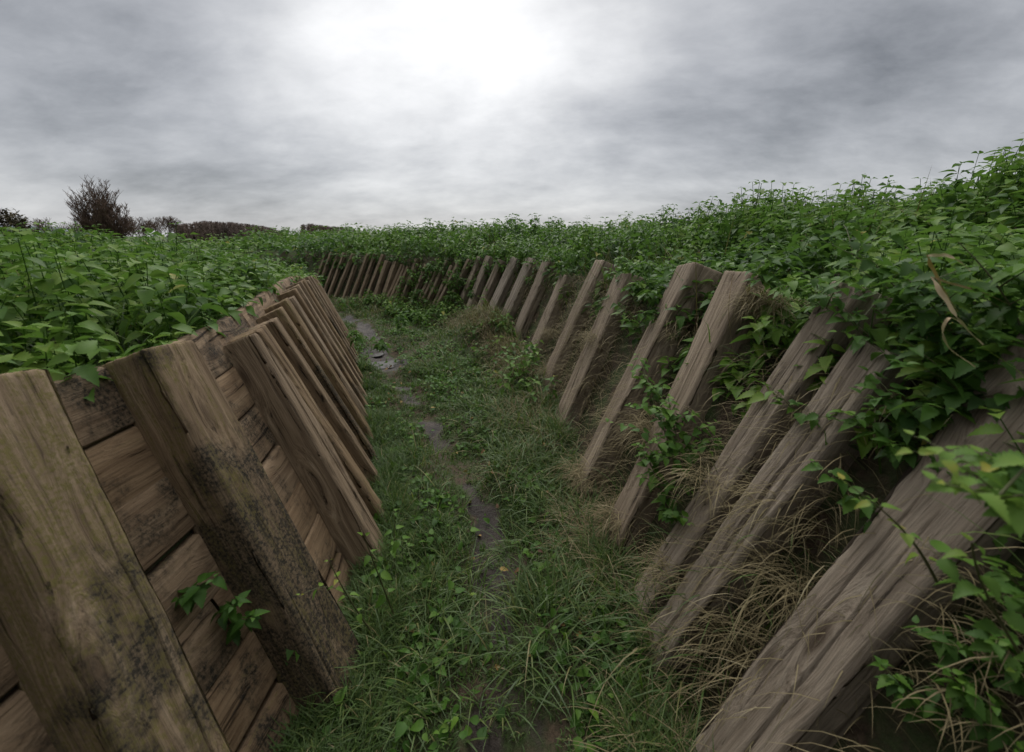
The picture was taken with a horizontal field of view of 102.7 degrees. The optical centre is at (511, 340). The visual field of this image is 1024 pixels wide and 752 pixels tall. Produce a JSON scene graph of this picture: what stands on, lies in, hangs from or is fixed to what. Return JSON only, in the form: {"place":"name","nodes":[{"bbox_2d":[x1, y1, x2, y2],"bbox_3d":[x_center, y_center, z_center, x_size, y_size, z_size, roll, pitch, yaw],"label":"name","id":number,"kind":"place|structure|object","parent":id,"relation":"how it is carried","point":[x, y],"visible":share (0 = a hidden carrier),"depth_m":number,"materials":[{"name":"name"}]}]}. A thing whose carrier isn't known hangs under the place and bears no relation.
{"place":"outdoors","nodes":[
{"label":"outdoors","id":0,"kind":"place"},
{"bbox_2d":[0,218,1023,751],"bbox_3d":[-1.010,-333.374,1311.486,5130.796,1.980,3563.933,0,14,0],"label":"ground","id":1,"kind":"structure","parent":0,"point":[884,736],"depth_m":1.71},
{"bbox_2d":[0,208,39,236],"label":"round bush","id":2,"kind":"object","parent":1,"relation":"on","point":[10,221],"visible":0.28,"depth_m":38.48,"materials":[{"name":"brown plant"}]},
{"bbox_2d":[28,217,76,232],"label":"bare shrub","id":3,"kind":"object","parent":1,"relation":"on","point":[39,221],"visible":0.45,"depth_m":47.98,"materials":[{"name":"brown plant"}]},
{"bbox_2d":[62,176,136,240],"bbox_3d":[-33.688,-10.046,33.020,4.198,6.242,4.127,0,14,0],"label":"bare tree","id":4,"kind":"object","parent":1,"relation":"on","point":[104,211],"visible":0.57,"depth_m":32.56,"materials":[{"name":"brown plant"}]},
{"bbox_2d":[0,369,231,751],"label":"timber post","id":5,"kind":"object","parent":1,"relation":"on","point":[93,648],"visible":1,"depth_m":0.93,"materials":[{"name":"wood"}]},
{"bbox_2d":[119,216,158,240],"bbox_3d":[-34.308,-9.757,37.629,4.004,3.334,4.565,0,14,0],"label":"bare tree","id":6,"kind":"object","parent":1,"relation":"on","point":[138,227],"visible":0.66,"depth_m":37.24,"materials":[{"name":"brown plant"}]},
{"bbox_2d":[0,221,324,402],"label":"nettle field","id":7,"kind":"structure","parent":1,"relation":"on","point":[79,279],"depth_m":1.87,"materials":[{"name":"green plant"}]},
{"bbox_2d":[146,216,183,241],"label":"bare tree","id":8,"kind":"object","parent":1,"relation":"on","point":[167,225],"visible":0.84,"depth_m":52.32,"materials":[{"name":"brown plant"}]},
{"bbox_2d":[0,276,351,751],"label":"board wall","id":9,"kind":"structure","parent":1,"relation":"on","point":[246,694],"depth_m":1.29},
{"bbox_2d":[171,571,227,613],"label":"weed sprig","id":10,"kind":"object","parent":9,"relation":"attached to","point":[190,597],"visible":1,"depth_m":1.23,"materials":[{"name":"green plant"}]},
{"bbox_2d":[210,590,251,630],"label":"weed sprig","id":11,"kind":"object","parent":9,"relation":"attached to","point":[228,609],"visible":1,"depth_m":1.29,"materials":[{"name":"green plant"}]},
{"bbox_2d":[226,609,270,645],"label":"weed sprig","id":12,"kind":"object","parent":9,"relation":"attached to","point":[251,620],"visible":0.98,"depth_m":1.31,"materials":[{"name":"green plant"}]},
{"bbox_2d":[284,648,299,664],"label":"weed sprig","id":13,"kind":"object","parent":9,"relation":"attached to","point":[289,653],"visible":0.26,"depth_m":1.41,"materials":[{"name":"green plant"}]},
{"bbox_2d":[174,221,279,242],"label":"wood","id":14,"kind":"object","parent":1,"relation":"on","point":[213,229],"visible":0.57,"depth_m":87.36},
{"bbox_2d":[101,340,360,717],"bbox_3d":[-0.904,0.785,1.493,0.176,1.653,0.228,-23,7,5],"label":"timber post","id":15,"kind":"object","parent":1,"relation":"on","point":[190,428],"visible":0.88,"depth_m":1.40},
{"bbox_2d":[223,333,384,569],"bbox_3d":[-0.966,0.689,2.082,0.175,1.566,0.189,-27,7,-7],"label":"timber post","id":16,"kind":"object","parent":1,"relation":"on","point":[297,431],"visible":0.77,"depth_m":2.00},
{"bbox_2d":[227,325,388,522],"bbox_3d":[-1.023,0.636,2.260,0.196,1.550,0.148,-27,19,-10],"label":"timber post","id":17,"kind":"object","parent":1,"relation":"on","point":[366,492],"visible":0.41,"depth_m":2.20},
{"bbox_2d":[248,317,383,486],"bbox_3d":[-1.140,0.565,2.572,0.197,1.534,0.124,-29,20,-13],"label":"timber post","id":18,"kind":"object","parent":1,"relation":"on","point":[319,395],"visible":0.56,"depth_m":2.47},
{"bbox_2d":[256,307,378,464],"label":"timber post","id":19,"kind":"object","parent":1,"relation":"on","point":[281,315],"visible":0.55,"depth_m":2.75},
{"bbox_2d":[264,298,374,442],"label":"timber post","id":20,"kind":"object","parent":1,"relation":"on","point":[286,304],"visible":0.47,"depth_m":3.10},
{"bbox_2d":[277,288,369,408],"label":"timber post","id":21,"kind":"object","parent":1,"relation":"on","point":[305,308],"visible":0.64,"depth_m":3.69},
{"bbox_2d":[282,284,367,397],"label":"timber post","id":22,"kind":"object","parent":1,"relation":"on","point":[333,343],"visible":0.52,"depth_m":4.06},
{"bbox_2d":[285,281,364,385],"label":"timber post","id":23,"kind":"object","parent":1,"relation":"on","point":[325,323],"visible":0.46,"depth_m":4.35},
{"bbox_2d":[319,252,332,283],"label":"timber post","id":24,"kind":"object","parent":1,"relation":"on","point":[329,258],"visible":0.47,"depth_m":11.25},
{"bbox_2d":[297,276,359,361],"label":"timber post","id":25,"kind":"object","parent":1,"relation":"on","point":[330,313],"visible":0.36,"depth_m":5.33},
{"bbox_2d":[300,223,357,233],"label":"distant wood","id":26,"kind":"object","parent":1,"relation":"on","point":[309,225],"visible":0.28,"depth_m":117.55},
{"bbox_2d":[289,296,370,419],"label":"timber post","id":27,"kind":"object","parent":1,"relation":"on","point":[316,337],"visible":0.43,"depth_m":3.40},
{"bbox_2d":[297,279,363,378],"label":"timber post","id":28,"kind":"object","parent":1,"relation":"on","point":[317,303],"visible":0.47,"depth_m":4.70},
{"bbox_2d":[323,253,339,291],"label":"timber post","id":29,"kind":"object","parent":1,"relation":"on","point":[329,277],"visible":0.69,"depth_m":11.03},
{"bbox_2d":[306,280,358,367],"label":"timber post","id":30,"kind":"object","parent":1,"relation":"on","point":[328,315],"visible":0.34,"depth_m":5.01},
{"bbox_2d":[296,559,370,630],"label":"weed sprig","id":31,"kind":"object","parent":1,"relation":"on","point":[359,617],"visible":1,"depth_m":1.45,"materials":[{"name":"green plant"}]},
{"bbox_2d":[309,276,357,355],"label":"timber post","id":32,"kind":"object","parent":1,"relation":"on","point":[327,304],"visible":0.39,"depth_m":5.66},
{"bbox_2d":[313,277,354,346],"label":"timber post","id":33,"kind":"object","parent":1,"relation":"on","point":[332,309],"visible":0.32,"depth_m":6.00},
{"bbox_2d":[327,252,346,296],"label":"timber post","id":34,"kind":"object","parent":1,"relation":"on","point":[334,280],"visible":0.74,"depth_m":10.85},
{"bbox_2d":[333,253,354,297],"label":"timber post","id":35,"kind":"object","parent":1,"relation":"on","point":[343,278],"visible":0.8,"depth_m":10.62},
{"bbox_2d":[342,264,357,297],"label":"timber post","id":36,"kind":"object","parent":1,"relation":"on","point":[349,282],"visible":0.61,"depth_m":10.42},
{"bbox_2d":[345,329,363,347],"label":"weed sprig","id":37,"kind":"object","parent":1,"relation":"on","point":[358,338],"visible":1,"depth_m":4.95,"materials":[{"name":"green plant"}]},
{"bbox_2d":[350,253,369,298],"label":"timber post","id":38,"kind":"object","parent":1,"relation":"on","point":[360,275],"visible":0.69,"depth_m":10.21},
{"bbox_2d":[358,253,376,298],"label":"timber post","id":39,"kind":"object","parent":1,"relation":"on","point":[368,274],"visible":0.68,"depth_m":10.03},
{"bbox_2d":[364,254,385,297],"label":"timber post","id":40,"kind":"object","parent":1,"relation":"on","point":[375,275],"visible":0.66,"depth_m":9.85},
{"bbox_2d":[370,333,390,352],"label":"weed sprig","id":41,"kind":"object","parent":1,"relation":"on","point":[382,347],"visible":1,"depth_m":4.82,"materials":[{"name":"green plant"}]},
{"bbox_2d":[371,260,390,300],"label":"timber post","id":42,"kind":"object","parent":1,"relation":"on","point":[382,277],"visible":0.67,"depth_m":9.68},
{"bbox_2d":[369,350,399,368],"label":"puddle","id":43,"kind":"object","parent":1,"relation":"on","point":[390,362],"visible":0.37,"depth_m":5.68,"materials":[{"name":"black liquid"}]},
{"bbox_2d":[381,261,398,297],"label":"timber post","id":44,"kind":"object","parent":1,"relation":"on","point":[391,275],"visible":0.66,"depth_m":9.49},
{"bbox_2d":[386,264,402,299],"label":"timber post","id":45,"kind":"object","parent":1,"relation":"on","point":[394,281],"visible":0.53,"depth_m":9.35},
{"bbox_2d":[384,509,410,576],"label":"nettle plant","id":46,"kind":"object","parent":1,"relation":"on","point":[395,544],"visible":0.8,"depth_m":1.94,"materials":[{"name":"green plant"}]},
{"bbox_2d":[388,265,406,304],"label":"timber post","id":47,"kind":"object","parent":1,"relation":"on","point":[393,292],"visible":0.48,"depth_m":9.28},
{"bbox_2d":[390,266,410,306],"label":"timber post","id":48,"kind":"object","parent":1,"relation":"on","point":[405,274],"visible":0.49,"depth_m":9.21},
{"bbox_2d":[392,311,409,330],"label":"nettle plant","id":49,"kind":"object","parent":1,"relation":"on","point":[397,322],"visible":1,"depth_m":6.52,"materials":[{"name":"green plant"}]},
{"bbox_2d":[399,258,419,306],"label":"timber post","id":50,"kind":"object","parent":1,"relation":"on","point":[406,291],"visible":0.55,"depth_m":9.08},
{"bbox_2d":[409,264,427,305],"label":"timber post","id":51,"kind":"object","parent":1,"relation":"on","point":[419,284],"visible":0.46,"depth_m":8.86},
{"bbox_2d":[417,269,438,308],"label":"timber post","id":52,"kind":"object","parent":1,"relation":"on","point":[427,290],"visible":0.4,"depth_m":8.63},
{"bbox_2d":[423,260,448,308],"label":"timber post","id":53,"kind":"object","parent":1,"relation":"on","point":[437,282],"visible":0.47,"depth_m":8.54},
{"bbox_2d":[432,265,453,304],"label":"timber post","id":54,"kind":"object","parent":1,"relation":"on","point":[441,288],"visible":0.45,"depth_m":8.37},
{"bbox_2d":[334,258,562,410],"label":"trench nettles","id":55,"kind":"object","parent":1,"relation":"on","point":[419,315],"visible":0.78,"depth_m":7.28,"materials":[{"name":"green plant"}]},
{"bbox_2d":[436,262,461,307],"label":"timber post","id":56,"kind":"object","parent":1,"relation":"on","point":[443,293],"visible":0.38,"depth_m":8.29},
{"bbox_2d":[445,259,472,310],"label":"timber post","id":57,"kind":"object","parent":1,"relation":"on","point":[465,270],"visible":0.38,"depth_m":8.07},
{"bbox_2d":[455,256,483,316],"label":"timber post","id":58,"kind":"object","parent":1,"relation":"on","point":[474,270],"visible":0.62,"depth_m":7.85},
{"bbox_2d":[364,325,585,669],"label":"fallen leaves","id":59,"kind":"object","parent":1,"relation":"on","point":[517,569],"visible":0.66,"depth_m":2.84,"materials":[{"name":"brown plant"}]},
{"bbox_2d":[464,256,493,312],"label":"timber post","id":60,"kind":"object","parent":1,"relation":"on","point":[479,283],"visible":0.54,"depth_m":7.63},
{"bbox_2d":[429,293,543,393],"bbox_3d":[-0.358,-0.169,5.907,1.318,0.914,3.834,-6,15,-22],"label":"dead grass tussock","id":61,"kind":"object","parent":1,"relation":"on","point":[486,310],"visible":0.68,"depth_m":5.82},
{"bbox_2d":[476,259,505,310],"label":"timber post","id":62,"kind":"object","parent":1,"relation":"on","point":[492,281],"visible":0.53,"depth_m":7.34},
{"bbox_2d":[488,256,521,310],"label":"timber post","id":63,"kind":"object","parent":1,"relation":"on","point":[504,284],"visible":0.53,"depth_m":6.98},
{"bbox_2d":[322,312,694,751],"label":"ground weeds","id":64,"kind":"object","parent":1,"relation":"on","point":[402,728],"visible":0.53,"depth_m":1.79,"materials":[{"name":"green plant"}]},
{"bbox_2d":[0,158,1023,751],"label":"dry grass","id":65,"kind":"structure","parent":1,"relation":"on","point":[604,516],"depth_m":1.46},
{"bbox_2d":[631,442,694,532],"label":"weed sprig","id":66,"kind":"object","parent":65,"relation":"on","point":[667,514],"visible":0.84,"depth_m":1.84,"materials":[{"name":"green plant"}]},
{"bbox_2d":[648,394,722,495],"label":"weed sprig","id":67,"kind":"object","parent":65,"relation":"on","point":[670,422],"visible":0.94,"depth_m":1.82,"materials":[{"name":"green plant"}]},
{"bbox_2d":[741,267,791,292],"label":"weed sprig","id":68,"kind":"object","parent":65,"relation":"on","point":[764,277],"visible":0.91,"depth_m":1.76,"materials":[{"name":"green plant"}]},
{"bbox_2d":[748,251,803,274],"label":"weed sprig","id":69,"kind":"object","parent":65,"relation":"on","point":[757,258],"visible":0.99,"depth_m":1.76,"materials":[{"name":"green plant"}]},
{"bbox_2d":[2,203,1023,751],"bbox_3d":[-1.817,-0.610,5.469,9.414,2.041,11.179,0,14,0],"label":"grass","id":70,"kind":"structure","parent":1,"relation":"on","point":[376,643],"depth_m":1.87,"materials":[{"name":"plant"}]},
{"bbox_2d":[357,532,394,614],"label":"weed sprig","id":71,"kind":"object","parent":70,"relation":"on","point":[386,575],"visible":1,"depth_m":1.63,"materials":[{"name":"green plant"}]},
{"bbox_2d":[501,257,537,320],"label":"timber post","id":72,"kind":"object","parent":1,"relation":"on","point":[523,273],"visible":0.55,"depth_m":6.52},
{"bbox_2d":[513,257,554,340],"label":"timber post","id":73,"kind":"object","parent":1,"relation":"on","point":[531,305],"visible":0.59,"depth_m":5.93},
{"bbox_2d":[527,274,574,357],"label":"timber post","id":74,"kind":"object","parent":1,"relation":"on","point":[549,311],"visible":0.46,"depth_m":5.05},
{"bbox_2d":[540,260,617,390],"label":"timber post","id":75,"kind":"object","parent":1,"relation":"on","point":[597,272],"visible":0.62,"depth_m":4.18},
{"bbox_2d":[555,273,646,431],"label":"timber post","id":76,"kind":"object","parent":1,"relation":"on","point":[605,327],"visible":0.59,"depth_m":3.41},
{"bbox_2d":[197,138,1023,567],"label":"nettle bank","id":77,"kind":"structure","parent":1,"relation":"on","point":[957,204],"depth_m":3.00,"materials":[{"name":"green plant"}]},
{"bbox_2d":[617,282,642,294],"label":"weed sprig","id":78,"kind":"object","parent":77,"relation":"on","point":[633,289],"visible":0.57,"depth_m":3.06,"materials":[{"name":"green plant"}]},
{"bbox_2d":[624,265,650,278],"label":"weed sprig","id":79,"kind":"object","parent":77,"relation":"on","point":[636,272],"visible":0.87,"depth_m":3.07,"materials":[{"name":"green plant"}]},
{"bbox_2d":[627,278,662,290],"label":"weed sprig","id":80,"kind":"object","parent":77,"relation":"on","point":[643,284],"visible":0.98,"depth_m":2.86,"materials":[{"name":"green plant"}]},
{"bbox_2d":[632,307,659,322],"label":"weed sprig","id":81,"kind":"object","parent":77,"relation":"on","point":[649,315],"visible":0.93,"depth_m":2.65,"materials":[{"name":"green plant"}]},
{"bbox_2d":[636,289,662,303],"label":"weed sprig","id":82,"kind":"object","parent":77,"relation":"on","point":[652,294],"visible":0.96,"depth_m":2.71,"materials":[{"name":"green plant"}]},
{"bbox_2d":[633,261,665,274],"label":"weed sprig","id":83,"kind":"object","parent":77,"relation":"on","point":[649,267],"visible":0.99,"depth_m":2.90,"materials":[{"name":"green plant"}]},
{"bbox_2d":[767,277,828,305],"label":"weed sprig","id":84,"kind":"object","parent":77,"relation":"on","point":[786,291],"visible":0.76,"depth_m":1.59,"materials":[{"name":"green plant"}]},
{"bbox_2d":[773,271,880,335],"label":"nettle plant","id":85,"kind":"object","parent":77,"relation":"on","point":[815,282],"visible":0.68,"depth_m":1.44,"materials":[{"name":"green plant"}]},
{"bbox_2d":[788,281,930,405],"bbox_3d":[1.102,-0.028,1.315,0.299,0.336,0.373,3,15,13],"label":"nettle plant","id":86,"kind":"object","parent":77,"relation":"on","point":[859,342],"visible":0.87,"depth_m":1.31,"materials":[{"name":"green plant"}]},
{"bbox_2d":[819,223,1001,355],"bbox_3d":[1.169,-0.170,1.272,0.302,0.394,0.460,-8,16,-29],"label":"nettle plant","id":87,"kind":"object","parent":77,"relation":"on","point":[865,264],"visible":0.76,"depth_m":1.27,"materials":[{"name":"green plant"}]},
{"bbox_2d":[839,256,1023,389],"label":"nettle plant","id":88,"kind":"object","parent":77,"relation":"on","point":[913,269],"visible":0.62,"depth_m":1.15,"materials":[{"name":"green plant"}]},
{"bbox_2d":[875,276,1023,380],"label":"nettle plant","id":89,"kind":"object","parent":77,"relation":"on","point":[925,320],"visible":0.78,"depth_m":1.05,"materials":[{"name":"green plant"}]},
{"bbox_2d":[927,253,1023,366],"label":"dead leaf stalk","id":90,"kind":"object","parent":77,"relation":"on","point":[943,294],"visible":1,"depth_m":0.93,"materials":[{"name":"brown plant"}]},
{"bbox_2d":[938,230,1023,343],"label":"nettle plant","id":91,"kind":"object","parent":77,"relation":"on","point":[996,316],"visible":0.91,"depth_m":1.00,"materials":[{"name":"green plant"}]},
{"bbox_2d":[575,262,722,496],"bbox_3d":[0.795,0.386,2.698,0.185,1.856,0.327,24,8,1],"label":"timber post","id":92,"kind":"object","parent":1,"relation":"on","point":[688,274],"visible":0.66,"depth_m":2.56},
{"bbox_2d":[605,353,723,505],"bbox_3d":[0.775,0.400,2.052,0.508,0.489,0.630,7,16,24],"label":"weed sprig","id":93,"kind":"object","parent":1,"relation":"on","point":[650,389],"visible":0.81,"depth_m":1.99,"materials":[{"name":"green plant"}]},
{"bbox_2d":[600,271,774,552],"bbox_3d":[0.842,0.527,2.157,0.186,1.859,0.228,23,5,-10],"label":"timber post","id":94,"kind":"object","parent":1,"relation":"on","point":[687,398],"visible":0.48,"depth_m":2.06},
{"bbox_2d":[631,281,897,625],"bbox_3d":[0.884,0.640,1.677,0.188,1.870,0.151,23,14,-10],"label":"timber post","id":95,"kind":"object","parent":1,"relation":"on","point":[797,349],"visible":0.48,"depth_m":1.56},
{"bbox_2d":[641,341,936,675],"bbox_3d":[0.863,0.771,1.502,0.186,1.689,0.159,23,15,-10],"label":"timber post","id":96,"kind":"object","parent":1,"relation":"on","point":[794,482],"visible":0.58,"depth_m":1.39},
{"bbox_2d":[761,382,865,469],"bbox_3d":[0.977,0.276,1.373,0.123,0.190,0.347,-7,16,-27],"label":"nettle plant","id":97,"kind":"object","parent":1,"relation":"on","point":[812,417],"visible":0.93,"depth_m":1.36,"materials":[{"name":"green plant"}]},
{"bbox_2d":[801,459,878,532],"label":"nettle plant","id":98,"kind":"object","parent":1,"relation":"on","point":[848,503],"visible":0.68,"depth_m":1.13,"materials":[{"name":"green plant"}]},
{"bbox_2d":[686,332,1023,751],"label":"timber post","id":99,"kind":"object","parent":1,"relation":"on","point":[839,648],"visible":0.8,"depth_m":1.04,"materials":[{"name":"wood"}]},
{"bbox_2d":[826,402,921,469],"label":"nettle plant","id":100,"kind":"object","parent":1,"relation":"on","point":[889,450],"visible":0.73,"depth_m":1.12,"materials":[{"name":"green plant"}]},
{"bbox_2d":[837,472,938,582],"bbox_3d":[0.681,0.351,0.709,0.324,0.282,0.065,-3,15,-12],"label":"nettle plant","id":101,"kind":"object","parent":1,"relation":"on","point":[907,538],"visible":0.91,"depth_m":0.68,"materials":[{"name":"green plant"}]},
{"bbox_2d":[848,366,972,477],"bbox_3d":[1.044,0.264,1.085,0.210,0.297,0.363,-5,15,-17],"label":"nettle plant","id":102,"kind":"object","parent":1,"relation":"on","point":[923,413],"visible":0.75,"depth_m":1.06,"materials":[{"name":"green plant"}]},
{"bbox_2d":[868,655,979,744],"bbox_3d":[0.899,0.806,0.922,0.172,0.137,0.123,8,17,30],"label":"weed sprig","id":103,"kind":"object","parent":1,"relation":"on","point":[890,683],"visible":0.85,"depth_m":0.90,"materials":[{"name":"green plant"}]},
{"bbox_2d":[884,334,1023,424],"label":"nettle plant","id":104,"kind":"object","parent":1,"relation":"on","point":[998,401],"visible":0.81,"depth_m":0.99,"materials":[{"name":"green plant"}]},
{"bbox_2d":[904,615,1004,690],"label":"weed sprig","id":105,"kind":"object","parent":1,"relation":"on","point":[953,654],"visible":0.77,"depth_m":0.87,"materials":[{"name":"green plant"}]},
{"bbox_2d":[892,524,1023,662],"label":"nettle plant","id":106,"kind":"object","parent":1,"relation":"on","point":[995,587],"visible":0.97,"depth_m":0.65,"materials":[{"name":"green plant"}]},
{"bbox_2d":[896,429,1023,538],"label":"nettle plant","id":107,"kind":"object","parent":1,"relation":"on","point":[999,500],"visible":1,"depth_m":0.53,"materials":[{"name":"green plant"}]},
{"bbox_2d":[931,663,1023,751],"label":"weed sprig","id":108,"kind":"object","parent":1,"relation":"on","point":[965,687],"visible":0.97,"depth_m":0.80,"materials":[{"name":"green plant"}]},
{"bbox_2d":[950,445,1023,500],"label":"nettle plant","id":109,"kind":"object","parent":1,"relation":"on","point":[971,454],"visible":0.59,"depth_m":0.60,"materials":[{"name":"green plant"}]},
{"bbox_2d":[963,615,1023,696],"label":"weed sprig","id":110,"kind":"object","parent":1,"relation":"on","point":[1013,668],"visible":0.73,"depth_m":0.80,"materials":[{"name":"green plant"}]},
{"bbox_2d":[978,561,1023,613],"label":"weed sprig","id":111,"kind":"object","parent":1,"relation":"on","point":[999,575],"visible":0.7,"depth_m":0.82,"materials":[{"name":"green plant"}]},
{"bbox_2d":[0,0,1023,235],"label":"sky","id":112,"kind":"structure","parent":0,"point":[292,114],"materials":[{"name":"grey"}]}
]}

